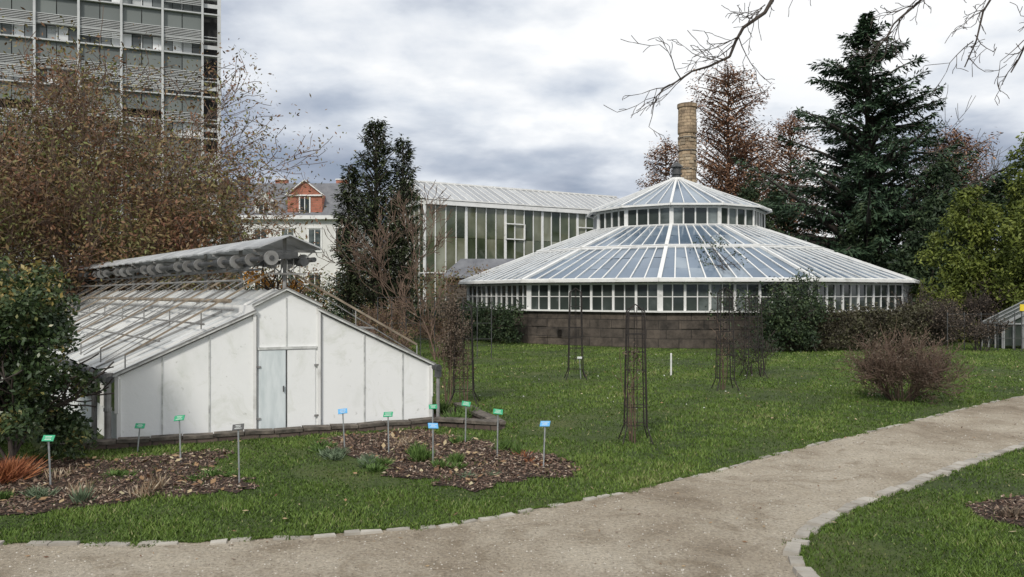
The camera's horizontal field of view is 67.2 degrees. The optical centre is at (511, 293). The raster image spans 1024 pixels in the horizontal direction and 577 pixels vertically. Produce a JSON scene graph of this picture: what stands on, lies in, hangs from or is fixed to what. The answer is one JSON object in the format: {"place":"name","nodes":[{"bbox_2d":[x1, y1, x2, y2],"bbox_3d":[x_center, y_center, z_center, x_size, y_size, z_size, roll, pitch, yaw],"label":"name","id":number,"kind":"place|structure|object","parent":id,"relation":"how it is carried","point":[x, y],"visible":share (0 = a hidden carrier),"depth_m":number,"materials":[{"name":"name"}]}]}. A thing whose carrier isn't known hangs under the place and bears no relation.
{"place":"outdoors","nodes":[
{"label":"outdoors","id":0,"kind":"place"},
{"bbox_2d":[242,194,371,313],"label":"rendered walls","id":1,"kind":"structure","parent":0,"point":[329,268],"depth_m":60.00,"materials":[{"name":"white paint"}]},
{"bbox_2d":[237,179,347,295],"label":"stone trim","id":2,"kind":"structure","parent":1,"relation":"attached to","point":[313,217],"depth_m":59.84,"materials":[{"name":"white paint"}]},
{"bbox_2d":[255,198,346,294],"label":"window panes","id":3,"kind":"object","parent":1,"relation":"attached to","point":[311,237],"visible":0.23,"depth_m":59.98,"materials":[{"name":"grey glass"}]},
{"bbox_2d":[238,183,367,219],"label":"slate roof","id":4,"kind":"structure","parent":1,"relation":"on","point":[327,190],"depth_m":61.04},
{"bbox_2d":[275,180,344,211],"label":"brick gable and chimneys","id":5,"kind":"structure","parent":1,"relation":"on","point":[316,205],"depth_m":59.90,"materials":[{"name":"brick"}]},
{"bbox_2d":[0,396,1023,576],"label":"gravel path","id":6,"kind":"structure","parent":0,"point":[625,521],"depth_m":5.22,"materials":[{"name":"beige gravel"}]},
{"bbox_2d":[0,508,533,546],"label":"path edging stones","id":7,"kind":"object","parent":6,"relation":"on","point":[220,541],"visible":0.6,"depth_m":5.16,"materials":[{"name":"grey stone"}]},
{"bbox_2d":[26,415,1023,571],"bbox_3d":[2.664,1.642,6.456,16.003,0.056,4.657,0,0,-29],"label":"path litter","id":8,"kind":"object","parent":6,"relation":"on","point":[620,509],"visible":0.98,"depth_m":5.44,"materials":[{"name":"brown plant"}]},
{"bbox_2d":[0,315,1023,576],"bbox_3d":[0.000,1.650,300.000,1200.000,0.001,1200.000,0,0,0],"label":"ground","id":9,"kind":"structure","parent":0,"point":[876,543],"depth_m":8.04,"materials":[{"name":"green plant"}]},
{"bbox_2d":[0,253,64,447],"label":"camellia bush","id":10,"kind":"object","parent":9,"relation":"on","point":[4,265],"visible":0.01,"depth_m":8.24,"materials":[{"name":"green plant"}]},
{"bbox_2d":[0,104,109,294],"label":"bare shrub tree","id":11,"kind":"object","parent":9,"relation":"on","point":[4,216],"visible":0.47,"depth_m":16.20,"materials":[{"name":"brown plant"}]},
{"bbox_2d":[0,26,170,279],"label":"bare shrub tree","id":12,"kind":"object","parent":9,"relation":"on","point":[40,137],"visible":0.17,"depth_m":18.55,"materials":[{"name":"brown plant"}]},
{"bbox_2d":[0,0,220,290],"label":"tower block","id":13,"kind":"structure","parent":9,"relation":"on","point":[179,25],"depth_m":57.84,"materials":[{"name":"concrete"}]},
{"bbox_2d":[0,0,200,257],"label":"windows","id":14,"kind":"structure","parent":13,"relation":"in","point":[129,40],"depth_m":58.12,"materials":[{"name":"grey glass"}]},
{"bbox_2d":[0,448,260,515],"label":"flower bed","id":15,"kind":"object","parent":9,"relation":"on","point":[47,486],"visible":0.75,"depth_m":6.73,"materials":[{"name":"brown wood"}]},
{"bbox_2d":[0,452,55,484],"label":"orange sedge","id":16,"kind":"object","parent":15,"relation":"on","point":[17,470],"visible":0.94,"depth_m":6.75,"materials":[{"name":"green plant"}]},
{"bbox_2d":[19,484,49,497],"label":"bed plant","id":17,"kind":"object","parent":15,"relation":"on","point":[33,490],"visible":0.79,"depth_m":6.20,"materials":[{"name":"green plant"}]},
{"bbox_2d":[25,485,62,499],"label":"bed plant","id":18,"kind":"object","parent":15,"relation":"on","point":[45,493],"visible":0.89,"depth_m":6.18,"materials":[{"name":"green plant"}]},
{"bbox_2d":[42,435,54,484],"bbox_3d":[-3.969,1.442,6.597,0.096,0.456,0.041,0,0,-3],"label":"plant label","id":19,"kind":"object","parent":15,"relation":"on","point":[48,438],"visible":0.86,"depth_m":6.59,"materials":[{"name":"green plastic"}]},
{"bbox_2d":[0,257,113,465],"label":"camellia bush","id":20,"kind":"object","parent":15,"relation":"on","point":[25,312],"visible":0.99,"depth_m":7.20,"materials":[{"name":"green plant"}]},
{"bbox_2d":[66,484,101,504],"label":"bed plant","id":21,"kind":"object","parent":15,"relation":"on","point":[81,495],"visible":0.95,"depth_m":6.04,"materials":[{"name":"green plant"}]},
{"bbox_2d":[0,448,236,512],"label":"fallen leaves","id":22,"kind":"object","parent":15,"relation":"on","point":[148,475],"visible":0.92,"depth_m":6.73,"materials":[{"name":"brown plant"}]},
{"bbox_2d":[133,480,160,494],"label":"bed plant","id":23,"kind":"object","parent":15,"relation":"on","point":[150,490],"visible":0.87,"depth_m":6.29,"materials":[{"name":"plant"}]},
{"bbox_2d":[174,415,184,461],"bbox_3d":[-3.239,1.428,7.505,0.098,0.486,0.046,0,0,0],"label":"plant label","id":24,"kind":"object","parent":15,"relation":"on","point":[179,418],"visible":0.86,"depth_m":7.50,"materials":[{"name":"metal"}]},
{"bbox_2d":[197,466,228,477],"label":"bed plant","id":25,"kind":"object","parent":15,"relation":"on","point":[213,472],"visible":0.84,"depth_m":6.90,"materials":[{"name":"green plant"}]},
{"bbox_2d":[232,423,243,482],"bbox_3d":[-2.375,1.401,6.683,0.096,0.539,0.046,0,0,-12],"label":"plant label","id":26,"kind":"object","parent":15,"relation":"on","point":[237,427],"visible":0.86,"depth_m":6.67,"materials":[{"name":"white plastic"}]},
{"bbox_2d":[27,130,291,348],"bbox_3d":[-8.765,-0.868,18.356,6.599,6.078,5.368,0,0,39],"label":"bare shrub tree","id":27,"kind":"object","parent":9,"relation":"on","point":[155,249],"visible":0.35,"depth_m":17.34,"materials":[{"name":"brown plant"}]},
{"bbox_2d":[2,0,323,328],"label":"bare shrub tree","id":28,"kind":"object","parent":9,"relation":"on","point":[138,113],"visible":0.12,"depth_m":21.70,"materials":[{"name":"brown plant"}]},
{"bbox_2d":[0,7,355,361],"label":"bare shrub tree","id":29,"kind":"object","parent":9,"relation":"on","point":[74,188],"visible":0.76,"depth_m":17.39,"materials":[{"name":"brown plant"}]},
{"bbox_2d":[221,181,241,288],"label":"rendered walls","id":30,"kind":"structure","parent":9,"relation":"on","point":[233,219],"depth_m":63.00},
{"bbox_2d":[93,256,386,320],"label":"garden hedge","id":31,"kind":"object","parent":9,"relation":"on","point":[316,298],"visible":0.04,"depth_m":45.93,"materials":[{"name":"brown plant"}]},
{"bbox_2d":[48,235,441,438],"bbox_3d":[-7.353,0.482,14.833,3.706,2.335,16.146,0,0,-39],"label":"greenhouse","id":32,"kind":"object","parent":9,"relation":"on","point":[223,359],"visible":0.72,"depth_m":9.18,"materials":[{"name":"white paint"}]},
{"bbox_2d":[259,350,285,428],"bbox_3d":[-2.795,1.137,8.980,0.301,0.945,0.013,0,0,-23],"label":"door leaf","id":33,"kind":"structure","parent":32,"relation":"in","point":[272,372],"depth_m":8.98,"materials":[{"name":"paint"}]},
{"bbox_2d":[224,172,316,289],"bbox_3d":[-10.100,-1.541,30.811,3.781,6.425,4.636,0,0,-29],"label":"bare purple tree","id":34,"kind":"object","parent":9,"relation":"on","point":[276,215],"visible":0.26,"depth_m":30.47,"materials":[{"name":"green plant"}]},
{"bbox_2d":[238,263,306,292],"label":"orange berry shrub","id":35,"kind":"object","parent":9,"relation":"on","point":[293,283],"visible":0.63,"depth_m":9.80,"materials":[{"name":"plant"}]},
{"bbox_2d":[46,406,504,451],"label":"brick courses","id":36,"kind":"object","parent":9,"relation":"on","point":[320,432],"visible":0.52,"depth_m":8.86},
{"bbox_2d":[50,402,505,446],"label":"coping stones","id":37,"kind":"object","parent":36,"relation":"on","point":[487,418],"visible":0.89,"depth_m":8.98,"materials":[{"name":"grey stone"}]},
{"bbox_2d":[40,261,515,331],"bbox_3d":[-9.149,0.235,30.017,19.128,3.039,2.814,0,0,0],"label":"garden hedge","id":38,"kind":"object","parent":9,"relation":"on","point":[432,288],"visible":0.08,"depth_m":29.81,"materials":[{"name":"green plant"}]},
{"bbox_2d":[322,450,346,459],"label":"bed plant","id":39,"kind":"object","parent":9,"relation":"on","point":[335,456],"visible":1,"depth_m":7.63,"materials":[{"name":"green plant"}]},
{"bbox_2d":[343,310,388,338],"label":"bare shrub","id":40,"kind":"object","parent":9,"relation":"on","point":[360,323],"visible":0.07,"depth_m":17.57,"materials":[{"name":"brown plant"}]},
{"bbox_2d":[364,462,388,472],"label":"bed plant","id":41,"kind":"object","parent":9,"relation":"on","point":[375,468],"visible":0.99,"depth_m":7.12,"materials":[{"name":"green plant"}]},
{"bbox_2d":[325,116,428,340],"bbox_3d":[-4.218,-1.929,24.084,2.919,7.159,2.759,0,0,-38],"label":"dark cypress tree","id":42,"kind":"object","parent":9,"relation":"on","point":[371,197],"visible":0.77,"depth_m":23.92,"materials":[{"name":"green plant"}]},
{"bbox_2d":[350,289,415,338],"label":"bare shrub","id":43,"kind":"object","parent":9,"relation":"on","point":[383,316],"visible":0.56,"depth_m":20.91,"materials":[{"name":"brown plant"}]},
{"bbox_2d":[313,180,455,341],"bbox_3d":[-3.621,-0.756,21.680,4.055,4.819,2.762,0,0,0],"label":"bare tree beside cypress","id":44,"kind":"object","parent":9,"relation":"on","point":[374,252],"visible":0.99,"depth_m":21.79,"materials":[{"name":"brown plant"}]},
{"bbox_2d":[318,296,454,338],"bbox_3d":[-5.902,0.879,27.986,8.455,1.766,1.855,0,0,-1],"label":"garden hedge","id":45,"kind":"object","parent":9,"relation":"on","point":[333,311],"visible":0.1,"depth_m":27.82,"materials":[{"name":"brown plant"}]},
{"bbox_2d":[371,317,414,351],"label":"bare shrub","id":46,"kind":"object","parent":9,"relation":"on","point":[404,342],"visible":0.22,"depth_m":16.44,"materials":[{"name":"brown plant"}]},
{"bbox_2d":[382,249,454,359],"bbox_3d":[-2.374,0.255,19.263,1.936,2.809,1.737,0,0,26],"label":"young bare tree","id":47,"kind":"object","parent":9,"relation":"on","point":[409,306],"visible":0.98,"depth_m":19.17,"materials":[{"name":"brown plant"}]},
{"bbox_2d":[388,303,453,356],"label":"bare shrub","id":48,"kind":"object","parent":9,"relation":"on","point":[424,334],"visible":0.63,"depth_m":19.72,"materials":[{"name":"brown plant"}]},
{"bbox_2d":[377,297,491,358],"bbox_3d":[-1.956,0.873,19.499,2.912,1.554,0.023,0,0,0],"label":"wire trellis","id":49,"kind":"object","parent":9,"relation":"on","point":[448,320],"visible":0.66,"depth_m":19.49,"materials":[{"name":"metal"}]},
{"bbox_2d":[433,410,455,422],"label":"sunken soil","id":50,"kind":"structure","parent":9,"relation":"on","point":[434,415],"depth_m":10.51,"materials":[{"name":"brown soil"}]},
{"bbox_2d":[432,399,451,413],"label":"fern in pit","id":51,"kind":"object","parent":50,"relation":"on","point":[443,406],"visible":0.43,"depth_m":10.57,"materials":[{"name":"green plant"}]},
{"bbox_2d":[439,408,473,418],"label":"fern in pit","id":52,"kind":"object","parent":50,"relation":"on","point":[457,414],"visible":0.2,"depth_m":9.69,"materials":[{"name":"green plant"}]},
{"bbox_2d":[453,402,485,417],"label":"fern in pit","id":53,"kind":"object","parent":50,"relation":"on","point":[472,407],"visible":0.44,"depth_m":10.17,"materials":[{"name":"green plant"}]},
{"bbox_2d":[313,427,583,491],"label":"bark mulch","id":54,"kind":"object","parent":9,"relation":"on","point":[514,465],"visible":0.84,"depth_m":7.62,"materials":[{"name":"brown wood"}]},
{"bbox_2d":[406,450,429,462],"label":"bed plant","id":55,"kind":"object","parent":54,"relation":"on","point":[415,457],"visible":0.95,"depth_m":7.51,"materials":[{"name":"green plant"}]},
{"bbox_2d":[428,423,437,461],"bbox_3d":[-0.757,1.456,7.394,0.096,0.428,0.041,0,0,-15],"label":"plant label","id":56,"kind":"object","parent":54,"relation":"on","point":[432,426],"visible":0.86,"depth_m":7.39,"materials":[{"name":"blue plastic"}]},
{"bbox_2d":[427,458,455,467],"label":"bed plant","id":57,"kind":"object","parent":54,"relation":"on","point":[437,463],"visible":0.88,"depth_m":7.25,"materials":[{"name":"green plant"}]},
{"bbox_2d":[317,428,569,484],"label":"fallen leaves","id":58,"kind":"object","parent":54,"relation":"on","point":[383,445],"visible":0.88,"depth_m":7.63,"materials":[{"name":"brown plant"}]},
{"bbox_2d":[444,451,465,462],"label":"bed plant","id":59,"kind":"object","parent":54,"relation":"on","point":[454,458],"visible":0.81,"depth_m":7.45,"materials":[{"name":"green plant"}]},
{"bbox_2d":[493,409,502,453],"bbox_3d":[-0.141,1.418,7.784,0.096,0.504,0.041,0,0,6],"label":"plant label","id":60,"kind":"object","parent":54,"relation":"on","point":[498,412],"visible":0.86,"depth_m":7.78,"materials":[{"name":"metal"}]},
{"bbox_2d":[540,421,550,466],"bbox_3d":[0.312,1.440,7.307,0.096,0.460,0.055,0,0,18],"label":"plant label","id":61,"kind":"object","parent":54,"relation":"on","point":[544,424],"visible":0.86,"depth_m":7.30,"materials":[{"name":"blue plastic"}]},
{"bbox_2d":[420,293,478,405],"bbox_3d":[-0.948,0.809,11.484,0.906,1.690,0.780,0,0,0],"label":"iron obelisk","id":62,"kind":"object","parent":9,"relation":"on","point":[451,345],"visible":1,"depth_m":11.39,"materials":[{"name":"black metal"}]},
{"bbox_2d":[441,259,521,303],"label":"slate roof shed","id":63,"kind":"structure","parent":9,"relation":"on","point":[462,264],"depth_m":35.61,"materials":[{"name":"stone"}]},
{"bbox_2d":[436,299,528,344],"bbox_3d":[-1.346,0.938,27.076,1.349,1.542,6.306,0,0,-28],"label":"evergreen hedge","id":64,"kind":"object","parent":9,"relation":"on","point":[501,319],"visible":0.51,"depth_m":25.49,"materials":[{"name":"green plant"}]},
{"bbox_2d":[387,180,618,324],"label":"tall glasshouse","id":65,"kind":"structure","parent":9,"relation":"on","point":[488,222],"depth_m":38.10,"materials":[{"name":"white paint"}]},
{"bbox_2d":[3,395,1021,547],"bbox_3d":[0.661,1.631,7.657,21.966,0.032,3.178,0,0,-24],"label":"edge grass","id":66,"kind":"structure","parent":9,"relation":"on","point":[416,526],"depth_m":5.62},
{"bbox_2d":[30,362,1023,531],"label":"fallen leaves","id":67,"kind":"object","parent":9,"relation":"on","point":[345,499],"visible":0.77,"depth_m":9.22,"materials":[{"name":"brown plant"}]},
{"bbox_2d":[564,288,586,380],"bbox_3d":[1.220,0.772,14.800,0.423,1.765,0.423,0,0,0],"label":"iron obelisk","id":68,"kind":"object","parent":9,"relation":"on","point":[581,337],"visible":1,"depth_m":14.69,"materials":[{"name":"black metal"}]},
{"bbox_2d":[612,304,653,444],"bbox_3d":[1.330,0.884,8.550,0.428,1.538,0.347,0,0,0],"label":"iron obelisk","id":69,"kind":"object","parent":9,"relation":"on","point":[627,366],"visible":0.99,"depth_m":8.53,"materials":[{"name":"black metal"}]},
{"bbox_2d":[636,131,678,190],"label":"bald cypress tree","id":70,"kind":"object","parent":9,"relation":"on","point":[654,173],"visible":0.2,"depth_m":54.82,"materials":[{"name":"brown plant"}]},
{"bbox_2d":[677,102,696,182],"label":"brick chimney","id":71,"kind":"object","parent":9,"relation":"on","point":[687,137],"visible":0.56,"depth_m":41.58,"materials":[{"name":"brick"}]},
{"bbox_2d":[458,162,919,348],"bbox_3d":[6.730,-1.850,31.500,17.542,7.000,17.542,0,0,0],"label":"round greenhouse","id":72,"kind":"object","parent":9,"relation":"on","point":[630,250],"visible":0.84,"depth_m":24.98,"materials":[{"name":"glass"}]},
{"bbox_2d":[711,287,739,390],"bbox_3d":[3.650,0.772,13.249,0.394,1.764,0.492,0,0,0],"label":"iron obelisk","id":73,"kind":"object","parent":9,"relation":"on","point":[720,355],"visible":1,"depth_m":13.20,"materials":[{"name":"black metal"}]},
{"bbox_2d":[685,58,791,224],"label":"bald cypress tree","id":74,"kind":"object","parent":9,"relation":"on","point":[728,184],"visible":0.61,"depth_m":51.43,"materials":[{"name":"brown plant"}]},
{"bbox_2d":[714,326,783,375],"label":"bare lawn shrub","id":75,"kind":"object","parent":9,"relation":"on","point":[755,350],"visible":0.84,"depth_m":15.48,"materials":[{"name":"brown plant"}]},
{"bbox_2d":[739,294,767,378],"bbox_3d":[4.700,0.833,15.000,0.451,1.642,0.451,0,0,0],"label":"iron obelisk","id":76,"kind":"object","parent":9,"relation":"on","point":[755,326],"visible":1,"depth_m":15.00,"materials":[{"name":"black metal"}]},
{"bbox_2d":[735,184,772,227],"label":"yew tree","id":77,"kind":"object","parent":9,"relation":"on","point":[749,194],"visible":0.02,"depth_m":45.72,"materials":[{"name":"green plant"}]},
{"bbox_2d":[715,127,794,230],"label":"bald cypress tree","id":78,"kind":"object","parent":9,"relation":"on","point":[764,163],"visible":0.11,"depth_m":53.39,"materials":[{"name":"brown plant"}]},
{"bbox_2d":[690,234,846,352],"bbox_3d":[6.803,-0.168,23.440,3.972,3.740,6.361,0,0,-33],"label":"evergreen shrub","id":79,"kind":"object","parent":9,"relation":"on","point":[790,303],"visible":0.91,"depth_m":21.53,"materials":[{"name":"green plant"}]},
{"bbox_2d":[759,189,806,240],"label":"yew tree","id":80,"kind":"object","parent":9,"relation":"on","point":[781,220],"visible":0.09,"depth_m":41.23,"materials":[{"name":"green plant"}]},
{"bbox_2d":[548,395,1023,507],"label":"path edging stones","id":81,"kind":"object","parent":9,"relation":"on","point":[678,479],"visible":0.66,"depth_m":7.77,"materials":[{"name":"grey stone"}]},
{"bbox_2d":[754,111,836,236],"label":"bald cypress tree","id":82,"kind":"object","parent":9,"relation":"on","point":[791,154],"visible":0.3,"depth_m":54.57,"materials":[{"name":"brown plant"}]},
{"bbox_2d":[604,0,1023,142],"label":"overhanging tree","id":83,"kind":"object","parent":9,"relation":"on","point":[765,11],"visible":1,"depth_m":6.06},
{"bbox_2d":[770,301,963,350],"bbox_3d":[11.999,0.939,24.150,10.712,1.531,2.294,0,0,-37],"label":"brown hedge","id":84,"kind":"object","parent":9,"relation":"on","point":[903,314],"visible":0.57,"depth_m":22.48,"materials":[{"name":"plant"}]},
{"bbox_2d":[838,197,911,270],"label":"yew tree","id":85,"kind":"object","parent":9,"relation":"on","point":[853,241],"visible":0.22,"depth_m":35.62,"materials":[{"name":"green plant"}]},
{"bbox_2d":[732,10,1023,278],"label":"fir tree","id":86,"kind":"object","parent":9,"relation":"on","point":[865,163],"visible":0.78,"depth_m":37.75,"materials":[{"name":"green plant"}]},
{"bbox_2d":[782,447,1022,576],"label":"edge grass","id":87,"kind":"structure","parent":9,"relation":"on","point":[807,563],"depth_m":5.77,"materials":[{"name":"green plant"}]},
{"bbox_2d":[783,441,1023,576],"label":"path edging stones","id":88,"kind":"object","parent":9,"relation":"on","point":[792,549],"visible":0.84,"depth_m":5.85,"materials":[{"name":"grey stone"}]},
{"bbox_2d":[831,317,986,406],"bbox_3d":[6.116,1.062,11.920,2.057,1.392,1.979,0,0,29],"label":"bare lawn shrub","id":89,"kind":"object","parent":9,"relation":"on","point":[900,366],"visible":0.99,"depth_m":11.63,"materials":[{"name":"brown plant"}]},
{"bbox_2d":[880,278,952,332],"bbox_3d":[12.875,0.562,25.360,2.880,2.195,2.592,0,0,0],"label":"bare shrub","id":90,"kind":"object","parent":9,"relation":"on","point":[920,297],"visible":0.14,"depth_m":24.91,"materials":[{"name":"brown plant"}]},
{"bbox_2d":[886,196,980,316],"bbox_3d":[18.045,-1.159,32.934,3.941,6.009,4.888,0,0,40],"label":"yew tree","id":91,"kind":"object","parent":9,"relation":"on","point":[933,209],"visible":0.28,"depth_m":32.84,"materials":[{"name":"green plant"}]},
{"bbox_2d":[912,297,975,346],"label":"bare shrub","id":92,"kind":"object","parent":9,"relation":"on","point":[939,317],"visible":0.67,"depth_m":23.59,"materials":[{"name":"brown plant"}]},
{"bbox_2d":[919,285,970,331],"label":"bare shrub","id":93,"kind":"object","parent":9,"relation":"on","point":[942,300],"visible":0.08,"depth_m":26.07,"materials":[{"name":"brown plant"}]},
{"bbox_2d":[886,90,1010,252],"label":"bare ash tree","id":94,"kind":"object","parent":9,"relation":"on","point":[987,173],"visible":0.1,"depth_m":43.10,"materials":[{"name":"brown plant"}]},
{"bbox_2d":[900,116,1003,241],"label":"bald cypress tree","id":95,"kind":"object","parent":9,"relation":"on","point":[967,142],"visible":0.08,"depth_m":45.38,"materials":[{"name":"brown plant"}]},
{"bbox_2d":[900,152,1011,293],"bbox_3d":[19.666,-2.248,35.216,5.798,8.205,5.836,0,0,0],"label":"yew tree","id":96,"kind":"object","parent":9,"relation":"on","point":[947,175],"visible":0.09,"depth_m":34.81,"materials":[{"name":"green plant"}]},
{"bbox_2d":[909,183,1019,342],"bbox_3d":[15.930,-1.051,26.973,3.468,5.662,3.686,0,0,0],"label":"golden cypress tree","id":97,"kind":"object","parent":9,"relation":"on","point":[965,265],"visible":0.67,"depth_m":26.71,"materials":[{"name":"green plant"}]},
{"bbox_2d":[942,309,1016,351],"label":"bare shrub","id":98,"kind":"object","parent":9,"relation":"on","point":[975,331],"visible":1,"depth_m":21.82,"materials":[{"name":"brown plant"}]},
{"bbox_2d":[947,312,1014,349],"bbox_3d":[15.495,1.100,22.416,5.815,1.100,0.028,0,0,-2],"label":"wire fence","id":99,"kind":"object","parent":9,"relation":"on","point":[964,338],"visible":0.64,"depth_m":22.33,"materials":[{"name":"metal"}]},
{"bbox_2d":[956,273,1017,342],"bbox_3d":[15.781,0.428,26.161,2.596,2.462,2.812,0,0,0],"label":"bare shrub","id":100,"kind":"object","parent":9,"relation":"on","point":[985,304],"visible":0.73,"depth_m":25.70,"materials":[{"name":"brown plant"}]},
{"bbox_2d":[964,174,1023,294],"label":"yew tree","id":101,"kind":"object","parent":9,"relation":"on","point":[993,190],"visible":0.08,"depth_m":34.80,"materials":[{"name":"green plant"}]},
{"bbox_2d":[965,493,1023,526],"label":"flower bed","id":102,"kind":"object","parent":9,"relation":"on","point":[1021,521],"visible":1,"depth_m":5.86,"materials":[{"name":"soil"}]},
{"bbox_2d":[1002,504,1023,518],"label":"bed plant","id":103,"kind":"object","parent":102,"relation":"on","point":[1013,510],"visible":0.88,"depth_m":5.69,"materials":[{"name":"brown plant"}]},
{"bbox_2d":[980,132,1023,321],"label":"golden cypress tree","id":104,"kind":"object","parent":9,"relation":"on","point":[1013,225],"visible":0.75,"depth_m":25.43,"materials":[{"name":"green plant"}]},
{"bbox_2d":[982,300,1023,348],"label":"greenhouse","id":105,"kind":"object","parent":9,"relation":"on","point":[1007,339],"visible":0.57,"depth_m":22.90,"materials":[{"name":"metal"}]},
{"bbox_2d":[221,0,1023,267],"label":"sky","id":106,"kind":"structure","parent":0,"point":[497,93],"materials":[{"name":"white"}]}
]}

